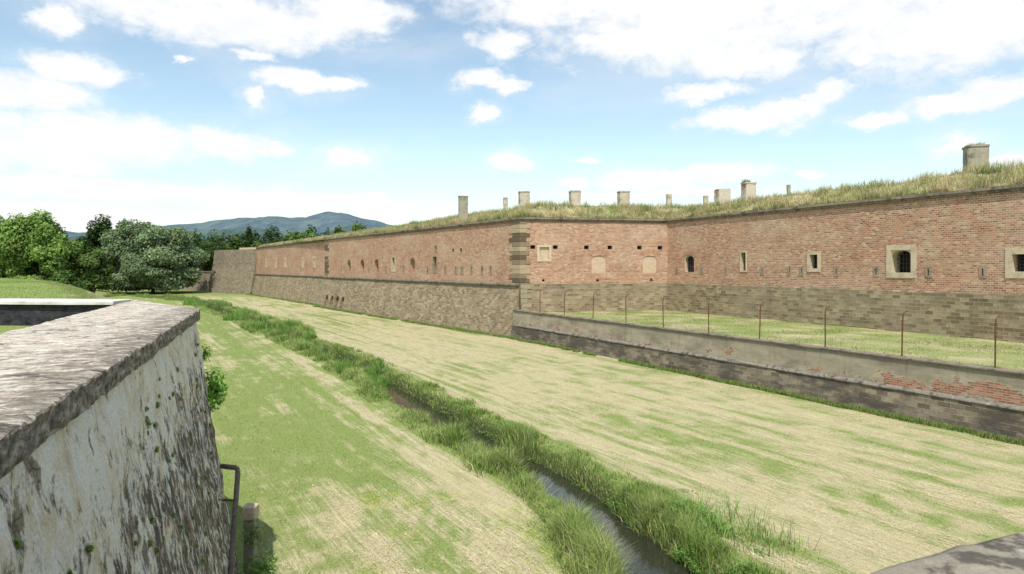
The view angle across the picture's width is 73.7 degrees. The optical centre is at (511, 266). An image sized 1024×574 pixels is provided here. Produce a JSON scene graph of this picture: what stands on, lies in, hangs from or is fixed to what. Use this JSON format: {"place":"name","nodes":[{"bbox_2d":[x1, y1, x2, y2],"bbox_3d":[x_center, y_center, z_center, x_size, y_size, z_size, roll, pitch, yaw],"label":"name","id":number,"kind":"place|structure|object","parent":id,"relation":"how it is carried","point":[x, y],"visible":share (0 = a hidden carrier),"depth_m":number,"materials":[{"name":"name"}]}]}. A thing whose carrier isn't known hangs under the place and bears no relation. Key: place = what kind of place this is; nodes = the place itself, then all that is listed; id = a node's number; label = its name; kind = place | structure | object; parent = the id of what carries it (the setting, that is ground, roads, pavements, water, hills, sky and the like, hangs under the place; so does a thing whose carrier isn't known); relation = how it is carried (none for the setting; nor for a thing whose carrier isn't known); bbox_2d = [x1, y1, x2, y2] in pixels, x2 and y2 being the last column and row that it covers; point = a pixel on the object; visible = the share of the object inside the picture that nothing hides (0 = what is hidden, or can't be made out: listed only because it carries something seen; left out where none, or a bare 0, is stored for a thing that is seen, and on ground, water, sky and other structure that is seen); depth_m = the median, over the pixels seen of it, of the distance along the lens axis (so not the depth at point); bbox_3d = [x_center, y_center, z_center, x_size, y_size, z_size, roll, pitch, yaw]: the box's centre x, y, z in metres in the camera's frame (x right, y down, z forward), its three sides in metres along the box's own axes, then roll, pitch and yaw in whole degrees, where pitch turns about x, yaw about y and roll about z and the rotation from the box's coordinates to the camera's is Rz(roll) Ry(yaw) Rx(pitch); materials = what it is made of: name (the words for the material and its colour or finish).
{"place":"outdoors","nodes":[
{"label":"outdoors","id":0,"kind":"place"},
{"bbox_2d":[67,225,367,243],"bbox_3d":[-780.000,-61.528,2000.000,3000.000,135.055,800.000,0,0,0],"label":"hills","id":1,"kind":"structure","parent":0,"point":[237,230],"depth_m":2018.17,"materials":[{"name":"green plant"}]},
{"bbox_2d":[64,211,390,236],"bbox_3d":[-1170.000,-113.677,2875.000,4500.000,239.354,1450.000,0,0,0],"label":"hills","id":2,"kind":"structure","parent":0,"point":[321,222],"depth_m":2808.59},
{"bbox_2d":[208,306,694,573],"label":"stream water","id":3,"kind":"structure","parent":0,"point":[654,560],"depth_m":18.16,"materials":[{"name":"grey liquid"}]},
{"bbox_2d":[0,278,1023,573],"bbox_3d":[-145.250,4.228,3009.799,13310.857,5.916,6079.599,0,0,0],"label":"ground","id":4,"kind":"structure","parent":0,"point":[712,394],"depth_m":21.57,"materials":[{"name":"plant"}]},
{"bbox_2d":[0,215,17,278],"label":"broadleaf tree","id":5,"kind":"object","parent":4,"relation":"on","point":[3,272],"visible":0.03,"depth_m":132.79,"materials":[{"name":"green plant"}]},
{"bbox_2d":[0,278,74,298],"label":"meadow grass","id":6,"kind":"structure","parent":4,"relation":"on","point":[15,282],"depth_m":46.02,"materials":[{"name":"green plant"}]},
{"bbox_2d":[0,207,83,283],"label":"broadleaf tree","id":7,"kind":"object","parent":4,"relation":"on","point":[37,245],"visible":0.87,"depth_m":127.28,"materials":[{"name":"green plant"}]},
{"bbox_2d":[0,298,133,325],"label":"parapet wall","id":8,"kind":"structure","parent":4,"relation":"on","point":[23,312],"depth_m":16.19,"materials":[{"name":"grey stone"}]},
{"bbox_2d":[48,270,87,289],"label":"shrub","id":9,"kind":"object","parent":4,"relation":"on","point":[65,277],"visible":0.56,"depth_m":125.73,"materials":[{"name":"green plant"}]},
{"bbox_2d":[56,223,85,278],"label":"broadleaf tree","id":10,"kind":"object","parent":4,"relation":"on","point":[60,228],"visible":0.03,"depth_m":181.38,"materials":[{"name":"green plant"}]},
{"bbox_2d":[69,247,115,292],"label":"broadleaf tree","id":11,"kind":"object","parent":4,"relation":"on","point":[93,269],"visible":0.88,"depth_m":134.50,"materials":[{"name":"green plant"}]},
{"bbox_2d":[75,214,112,251],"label":"broadleaf tree","id":12,"kind":"object","parent":4,"relation":"on","point":[92,238],"visible":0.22,"depth_m":185.56,"materials":[{"name":"green plant"}]},
{"bbox_2d":[111,220,126,238],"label":"broadleaf tree","id":13,"kind":"object","parent":4,"relation":"on","point":[118,226],"depth_m":186.13,"materials":[{"name":"green plant"}]},
{"bbox_2d":[0,299,238,573],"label":"retaining wall","id":14,"kind":"structure","parent":4,"relation":"on","point":[82,463],"depth_m":5.77,"materials":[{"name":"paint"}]},
{"bbox_2d":[14,538,21,549],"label":"wall fern","id":15,"kind":"object","parent":14,"relation":"attached to","point":[17,544],"depth_m":3.32,"materials":[{"name":"green plant"}]},
{"bbox_2d":[86,543,93,552],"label":"wall fern","id":16,"kind":"object","parent":14,"relation":"attached to","point":[89,548],"depth_m":4.34,"materials":[{"name":"green plant"}]},
{"bbox_2d":[149,514,154,523],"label":"wall fern","id":17,"kind":"object","parent":14,"relation":"attached to","point":[152,520],"depth_m":6.23,"materials":[{"name":"green plant"}]},
{"bbox_2d":[201,344,211,360],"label":"shrub","id":18,"kind":"object","parent":14,"relation":"attached to","point":[205,353],"visible":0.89,"depth_m":12.58,"materials":[{"name":"green plant"}]},
{"bbox_2d":[204,367,227,411],"bbox_3d":[-5.571,2.295,12.748,0.504,0.856,0.557,0,0,0],"label":"shrub","id":19,"kind":"object","parent":14,"relation":"attached to","point":[215,390],"visible":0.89,"depth_m":12.70,"materials":[{"name":"green plant"}]},
{"bbox_2d":[219,464,239,573],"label":"handrail","id":20,"kind":"object","parent":14,"relation":"attached to","point":[235,499],"visible":0.87,"depth_m":11.74,"materials":[{"name":"black metal"}]},
{"bbox_2d":[98,218,210,292],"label":"willow tree","id":21,"kind":"object","parent":4,"relation":"on","point":[149,256],"visible":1,"depth_m":148.76,"materials":[{"name":"green plant"}]},
{"bbox_2d":[176,271,210,290],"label":"boundary wall","id":22,"kind":"structure","parent":4,"relation":"on","point":[203,286],"depth_m":169.23,"materials":[{"name":"grey stone"}]},
{"bbox_2d":[182,297,210,306],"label":"reed clump","id":23,"kind":"object","parent":4,"relation":"on","point":[187,302],"visible":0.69,"depth_m":107.22,"materials":[{"name":"green plant"}]},
{"bbox_2d":[194,239,215,270],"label":"broadleaf tree","id":24,"kind":"object","parent":4,"relation":"on","point":[207,266],"visible":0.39,"depth_m":226.85,"materials":[{"name":"green plant"}]},
{"bbox_2d":[114,291,315,335],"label":"bank grass","id":25,"kind":"structure","parent":4,"relation":"on","point":[216,303],"depth_m":86.14,"materials":[{"name":"green plant"}]},
{"bbox_2d":[212,244,226,264],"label":"broadleaf tree","id":26,"kind":"object","parent":4,"relation":"on","point":[222,248],"visible":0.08,"depth_m":230.35,"materials":[{"name":"green plant"}]},
{"bbox_2d":[206,249,255,293],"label":"stone bastion","id":27,"kind":"object","parent":4,"relation":"on","point":[233,271],"visible":0.85,"depth_m":153.12,"materials":[{"name":"grey stone"}]},
{"bbox_2d":[226,237,246,249],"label":"broadleaf tree","id":28,"kind":"object","parent":4,"relation":"on","point":[235,244],"visible":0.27,"depth_m":228.84,"materials":[{"name":"green plant"}]},
{"bbox_2d":[222,310,253,320],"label":"reed clump","id":29,"kind":"object","parent":4,"relation":"on","point":[232,316],"visible":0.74,"depth_m":76.28,"materials":[{"name":"green plant"}]},
{"bbox_2d":[243,224,252,247],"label":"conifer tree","id":30,"kind":"object","parent":4,"relation":"on","point":[248,242],"visible":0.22,"depth_m":230.58,"materials":[{"name":"green plant"}]},
{"bbox_2d":[241,503,258,573],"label":"stone post","id":31,"kind":"object","parent":4,"relation":"on","point":[249,511],"visible":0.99,"depth_m":12.95,"materials":[{"name":"grey stone"}]},
{"bbox_2d":[241,518,262,548],"bbox_3d":[-4.915,5.030,12.913,0.442,0.621,0.460,0,0,0],"label":"shrub","id":32,"kind":"object","parent":31,"relation":"attached to","point":[253,532],"visible":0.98,"depth_m":12.84,"materials":[{"name":"green plant"}]},
{"bbox_2d":[250,240,260,246],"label":"broadleaf tree","id":33,"kind":"object","parent":4,"relation":"on","point":[256,243],"visible":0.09,"depth_m":228.11,"materials":[{"name":"green plant"}]},
{"bbox_2d":[188,223,329,270],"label":"distant wood","id":34,"kind":"object","parent":4,"relation":"on","point":[219,240],"visible":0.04,"depth_m":250.37,"materials":[{"name":"green plant"}]},
{"bbox_2d":[239,547,281,573],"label":"shrub","id":35,"kind":"object","parent":4,"relation":"on","point":[258,568],"visible":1,"depth_m":12.75,"materials":[{"name":"green plant"}]},
{"bbox_2d":[244,320,278,331],"bbox_3d":[-23.628,5.703,64.490,3.046,1.595,3.265,0,0,36],"label":"reed clump","id":36,"kind":"object","parent":4,"relation":"on","point":[260,327],"visible":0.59,"depth_m":63.89,"materials":[{"name":"green plant"}]},
{"bbox_2d":[274,318,301,330],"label":"reed clump","id":37,"kind":"object","parent":4,"relation":"on","point":[292,322],"visible":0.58,"depth_m":65.58,"materials":[{"name":"green plant"}]},
{"bbox_2d":[282,232,293,240],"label":"broadleaf tree","id":38,"kind":"object","parent":4,"relation":"on","point":[285,238],"visible":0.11,"depth_m":159.45,"materials":[{"name":"green plant"}]},
{"bbox_2d":[289,231,305,240],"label":"broadleaf tree","id":39,"kind":"object","parent":4,"relation":"on","point":[291,238],"visible":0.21,"depth_m":148.96,"materials":[{"name":"green plant"}]},
{"bbox_2d":[292,331,317,339],"bbox_3d":[-17.121,5.814,56.546,2.327,1.371,2.510,0,0,24],"label":"reed clump","id":40,"kind":"object","parent":4,"relation":"on","point":[311,335],"visible":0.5,"depth_m":56.27,"materials":[{"name":"green plant"}]},
{"bbox_2d":[303,228,315,238],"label":"broadleaf tree","id":41,"kind":"object","parent":4,"relation":"on","point":[307,233],"visible":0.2,"depth_m":149.20,"materials":[{"name":"green plant"}]},
{"bbox_2d":[268,328,387,388],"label":"tall bank grass","id":42,"kind":"structure","parent":4,"relation":"on","point":[329,357],"depth_m":43.14,"materials":[{"name":"green plant"}]},
{"bbox_2d":[331,225,345,234],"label":"broadleaf tree","id":43,"kind":"object","parent":4,"relation":"on","point":[338,229],"visible":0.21,"depth_m":147.72,"materials":[{"name":"green plant"}]},
{"bbox_2d":[331,357,373,377],"bbox_3d":[-8.942,5.723,38.508,2.759,1.554,2.780,0,0,0],"label":"reed clump","id":44,"kind":"object","parent":4,"relation":"on","point":[339,368],"visible":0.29,"depth_m":38.23,"materials":[{"name":"green plant"}]},
{"bbox_2d":[351,220,365,230],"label":"broadleaf tree","id":45,"kind":"object","parent":4,"relation":"on","point":[354,227],"visible":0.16,"depth_m":149.30,"materials":[{"name":"green plant"}]},
{"bbox_2d":[362,357,384,375],"bbox_3d":[-8.282,5.856,40.294,2.036,1.287,1.822,0,0,0],"label":"reed clump","id":46,"kind":"object","parent":4,"relation":"on","point":[376,371],"visible":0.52,"depth_m":40.12,"materials":[{"name":"green plant"}]},
{"bbox_2d":[369,370,394,385],"bbox_3d":[-7.310,6.024,37.197,1.950,0.951,2.124,0,0,-33],"label":"reed clump","id":47,"kind":"object","parent":4,"relation":"on","point":[384,380],"visible":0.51,"depth_m":37.15,"materials":[{"name":"green plant"}]},
{"bbox_2d":[251,322,633,573],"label":"bank grass","id":48,"kind":"structure","parent":4,"relation":"on","point":[598,566],"depth_m":19.77,"materials":[{"name":"green plant"}]},
{"bbox_2d":[356,491,559,573],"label":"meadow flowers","id":49,"kind":"object","parent":4,"relation":"on","point":[448,499],"visible":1,"depth_m":16.85,"materials":[{"name":"green plant"}]},
{"bbox_2d":[272,320,689,536],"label":"bank grass","id":50,"kind":"structure","parent":4,"relation":"on","point":[518,433],"depth_m":22.81,"materials":[{"name":"green plant"}]},
{"bbox_2d":[437,420,643,573],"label":"tall bank grass","id":51,"kind":"structure","parent":4,"relation":"on","point":[542,500],"depth_m":17.05,"materials":[{"name":"green plant"}]},
{"bbox_2d":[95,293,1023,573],"bbox_3d":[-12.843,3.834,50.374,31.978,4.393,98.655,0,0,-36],"label":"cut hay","id":52,"kind":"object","parent":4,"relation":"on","point":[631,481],"visible":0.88,"depth_m":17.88},
{"bbox_2d":[387,380,770,573],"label":"bank weeds","id":53,"kind":"object","parent":4,"relation":"on","point":[690,560],"visible":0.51,"depth_m":15.87,"materials":[{"name":"green plant"}]},
{"bbox_2d":[246,294,1023,445],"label":"wall foot grass","id":54,"kind":"structure","parent":4,"relation":"on","point":[900,417],"depth_m":33.44,"materials":[{"name":"green plant"}]},
{"bbox_2d":[252,184,1023,342],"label":"fortress","id":55,"kind":"structure","parent":4,"relation":"on","point":[949,263],"depth_m":55.63,"materials":[{"name":"red brick"}]},
{"bbox_2d":[347,260,350,270],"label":"window","id":56,"kind":"structure","parent":55,"relation":"in","point":[348,261],"depth_m":95.32,"materials":[{"name":"stone"}]},
{"bbox_2d":[360,260,363,270],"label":"window","id":57,"kind":"structure","parent":55,"relation":"in","point":[361,261],"depth_m":91.01,"materials":[{"name":"stone"}]},
{"bbox_2d":[374,259,377,270],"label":"window","id":58,"kind":"structure","parent":55,"relation":"in","point":[375,260],"depth_m":86.81,"materials":[{"name":"stone"}]},
{"bbox_2d":[391,257,394,271],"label":"window","id":59,"kind":"structure","parent":55,"relation":"in","point":[392,258],"depth_m":81.90,"materials":[{"name":"beige"}]},
{"bbox_2d":[410,258,414,271],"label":"window","id":60,"kind":"structure","parent":55,"relation":"in","point":[412,260],"depth_m":77.67,"materials":[{"name":"red brick"}]},
{"bbox_2d":[432,256,436,272],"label":"window","id":61,"kind":"structure","parent":55,"relation":"in","point":[434,258],"depth_m":72.59,"materials":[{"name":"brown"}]},
{"bbox_2d":[537,245,550,261],"bbox_3d":[2.762,-1.175,58.992,1.251,1.450,0.307,0,0,-10],"label":"window","id":62,"kind":"structure","parent":55,"relation":"in","point":[543,251],"depth_m":58.93,"materials":[{"name":"stone"}]},
{"bbox_2d":[592,256,605,272],"bbox_3d":[7.594,-0.200,59.836,1.288,1.500,0.301,0,0,0],"label":"window","id":63,"kind":"structure","parent":55,"relation":"in","point":[598,262],"depth_m":59.87,"materials":[{"name":"stone"}]},
{"bbox_2d":[643,256,656,272],"bbox_3d":[12.244,-0.200,60.717,1.288,1.500,0.301,0,0,0],"label":"window","id":64,"kind":"structure","parent":55,"relation":"in","point":[649,262],"depth_m":60.75,"materials":[{"name":"stone"}]},
{"bbox_2d":[685,256,693,271],"bbox_3d":[15.322,-0.250,58.435,0.812,1.400,1.188,0,0,0],"label":"window","id":65,"kind":"structure","parent":55,"relation":"in","point":[689,260],"depth_m":58.85,"materials":[{"name":"black glass"}]},
{"bbox_2d":[740,251,746,271],"bbox_3d":[18.034,-0.400,52.774,0.450,1.600,0.700,0,0,-26],"label":"window","id":66,"kind":"structure","parent":55,"relation":"in","point":[743,254],"depth_m":52.92,"materials":[{"name":"beige stone"}]},
{"bbox_2d":[807,251,820,271],"bbox_3d":[20.969,-0.355,46.925,0.692,1.430,1.100,0,0,-26],"label":"window","id":67,"kind":"structure","parent":55,"relation":"in","point":[813,257],"depth_m":47.00,"materials":[{"name":"beige stone"}]},
{"bbox_2d":[886,244,915,277],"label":"window","id":68,"kind":"structure","parent":55,"relation":"in","point":[900,259],"depth_m":41.52,"materials":[{"name":"beige stone"}]},
{"bbox_2d":[1005,247,1023,277],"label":"window","id":69,"kind":"structure","parent":55,"relation":"in","point":[1014,257],"depth_m":35.61,"materials":[{"name":"beige stone"}]},
{"bbox_2d":[611,478,842,573],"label":"bank grass","id":70,"kind":"structure","parent":4,"relation":"on","point":[686,529],"depth_m":15.02,"materials":[{"name":"green plant"}]},
{"bbox_2d":[661,485,821,556],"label":"tall grass stalks","id":71,"kind":"object","parent":4,"relation":"on","point":[753,522],"depth_m":15.36,"materials":[{"name":"green plant"}]},
{"bbox_2d":[511,309,1023,440],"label":"terrace wall","id":72,"kind":"structure","parent":4,"relation":"on","point":[985,399],"depth_m":30.64,"materials":[{"name":"stone"}]},
{"bbox_2d":[662,296,666,326],"bbox_3d":[9.142,2.742,40.837,0.316,1.958,0.112,0,0,-21],"label":"fence post","id":73,"kind":"object","parent":72,"relation":"on","point":[663,311],"visible":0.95,"depth_m":40.80,"materials":[{"name":"metal"}]},
{"bbox_2d":[708,299,711,332],"bbox_3d":[10.867,2.745,37.484,0.358,1.951,0.109,0,0,-42],"label":"fence post","id":74,"kind":"object","parent":72,"relation":"on","point":[708,315],"visible":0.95,"depth_m":37.39,"materials":[{"name":"metal"}]},
{"bbox_2d":[758,302,763,338],"bbox_3d":[12.527,2.747,34.258,0.382,1.948,0.109,0,0,-25],"label":"fence post","id":75,"kind":"object","parent":72,"relation":"on","point":[760,320],"visible":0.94,"depth_m":34.18,"materials":[{"name":"metal"}]},
{"bbox_2d":[824,306,829,346],"bbox_3d":[14.238,2.745,30.870,0.361,1.951,0.109,0,0,-34],"label":"fence post","id":76,"kind":"object","parent":72,"relation":"on","point":[825,325],"visible":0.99,"depth_m":30.79,"materials":[{"name":"metal"}]},
{"bbox_2d":[900,310,907,355],"bbox_3d":[15.887,2.748,27.663,0.392,1.946,0.110,0,0,-27],"label":"fence post","id":77,"kind":"object","parent":72,"relation":"on","point":[902,334],"visible":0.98,"depth_m":27.59,"materials":[{"name":"metal"}]},
{"bbox_2d":[994,316,999,367],"bbox_3d":[17.445,2.744,24.553,0.348,1.953,0.109,0,0,-27],"label":"fence post","id":78,"kind":"object","parent":72,"relation":"on","point":[995,342],"visible":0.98,"depth_m":24.48,"materials":[{"name":"metal"}]},
{"bbox_2d":[870,532,1023,573],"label":"stone parapet","id":79,"kind":"structure","parent":4,"relation":"on","point":[1003,555],"depth_m":1.77,"materials":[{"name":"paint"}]},
{"bbox_2d":[0,0,1023,232],"label":"sky","id":80,"kind":"structure","parent":0,"point":[157,112],"materials":[{"name":"blue"}]},
{"bbox_2d":[479,169,1023,221],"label":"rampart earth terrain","id":81,"kind":"structure","parent":0,"point":[748,207],"depth_m":51.87,"materials":[{"name":"green plant"}]},
{"bbox_2d":[293,231,302,238],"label":"shrub","id":82,"kind":"object","parent":81,"relation":"on","point":[297,235],"visible":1,"depth_m":120.27,"materials":[{"name":"green plant"}]},
{"bbox_2d":[458,195,467,218],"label":"chimney","id":83,"kind":"object","parent":81,"relation":"on","point":[463,206],"visible":0.74,"depth_m":71.58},
{"bbox_2d":[503,197,507,209],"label":"chimney","id":84,"kind":"object","parent":81,"relation":"on","point":[505,202],"visible":0.6,"depth_m":74.81,"materials":[{"name":"beige concrete"}]},
{"bbox_2d":[518,191,529,207],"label":"chimney","id":85,"kind":"object","parent":81,"relation":"on","point":[523,197],"visible":0.67,"depth_m":67.54,"materials":[{"name":"beige concrete"}]},
{"bbox_2d":[569,190,580,205],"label":"chimney","id":86,"kind":"object","parent":81,"relation":"on","point":[575,196],"visible":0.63,"depth_m":67.54,"materials":[{"name":"beige concrete"}]},
{"bbox_2d":[617,191,629,204],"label":"chimney","id":87,"kind":"object","parent":81,"relation":"on","point":[623,197],"visible":0.64,"depth_m":67.54,"materials":[{"name":"beige concrete"}]},
{"bbox_2d":[257,158,1023,246],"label":"rampart grass","id":88,"kind":"structure","parent":81,"relation":"on","point":[939,185],"depth_m":55.28,"materials":[{"name":"green plant"}]},
{"bbox_2d":[666,194,671,207],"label":"chimney","id":89,"kind":"object","parent":81,"relation":"on","point":[668,199],"visible":0.48,"depth_m":74.76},
{"bbox_2d":[684,204,695,212],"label":"grass tuft","id":90,"kind":"object","parent":81,"relation":"on","point":[690,208],"visible":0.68,"depth_m":61.32,"materials":[{"name":"green plant"}]},
{"bbox_2d":[703,195,708,204],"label":"chimney","id":91,"kind":"object","parent":81,"relation":"on","point":[705,198],"visible":0.35,"depth_m":73.80,"materials":[{"name":"beige concrete"}]},
{"bbox_2d":[714,188,730,204],"bbox_3d":[19.097,-6.155,62.000,1.199,1.867,1.021,0,0,-11],"label":"chimney","id":92,"kind":"object","parent":81,"relation":"on","point":[721,194],"visible":0.72,"depth_m":61.53,"materials":[{"name":"beige concrete"}]},
{"bbox_2d":[740,182,756,200],"bbox_3d":[20.101,-6.151,58.002,1.074,2.024,0.926,0,0,-11],"label":"chimney","id":93,"kind":"object","parent":81,"relation":"on","point":[748,188],"visible":0.7,"depth_m":57.60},
{"bbox_2d":[786,185,790,194],"bbox_3d":[23.499,-6.164,58.000,0.299,1.614,0.237,0,0,-11],"label":"chimney","id":94,"kind":"object","parent":81,"relation":"on","point":[788,188],"visible":0.47,"depth_m":57.91,"materials":[{"name":"beige concrete"}]},
{"bbox_2d":[962,144,989,172],"bbox_3d":[29.201,-6.506,43.001,1.264,2.200,1.221,0,0,20],"label":"chimney","id":95,"kind":"object","parent":81,"relation":"on","point":[975,154],"visible":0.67,"depth_m":42.52,"materials":[{"name":"beige concrete"}]},
{"bbox_2d":[975,161,1005,174],"bbox_3d":[26.467,-5.565,37.964,1.746,0.730,1.529,0,0,40],"label":"grass tuft","id":96,"kind":"object","parent":81,"relation":"on","point":[983,170],"visible":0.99,"depth_m":37.87,"materials":[{"name":"green plant"}]},
{"bbox_2d":[544,310,1023,369],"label":"courtyard grass","id":97,"kind":"structure","parent":0,"point":[803,339],"depth_m":38.41,"materials":[{"name":"green plant"}]}
]}

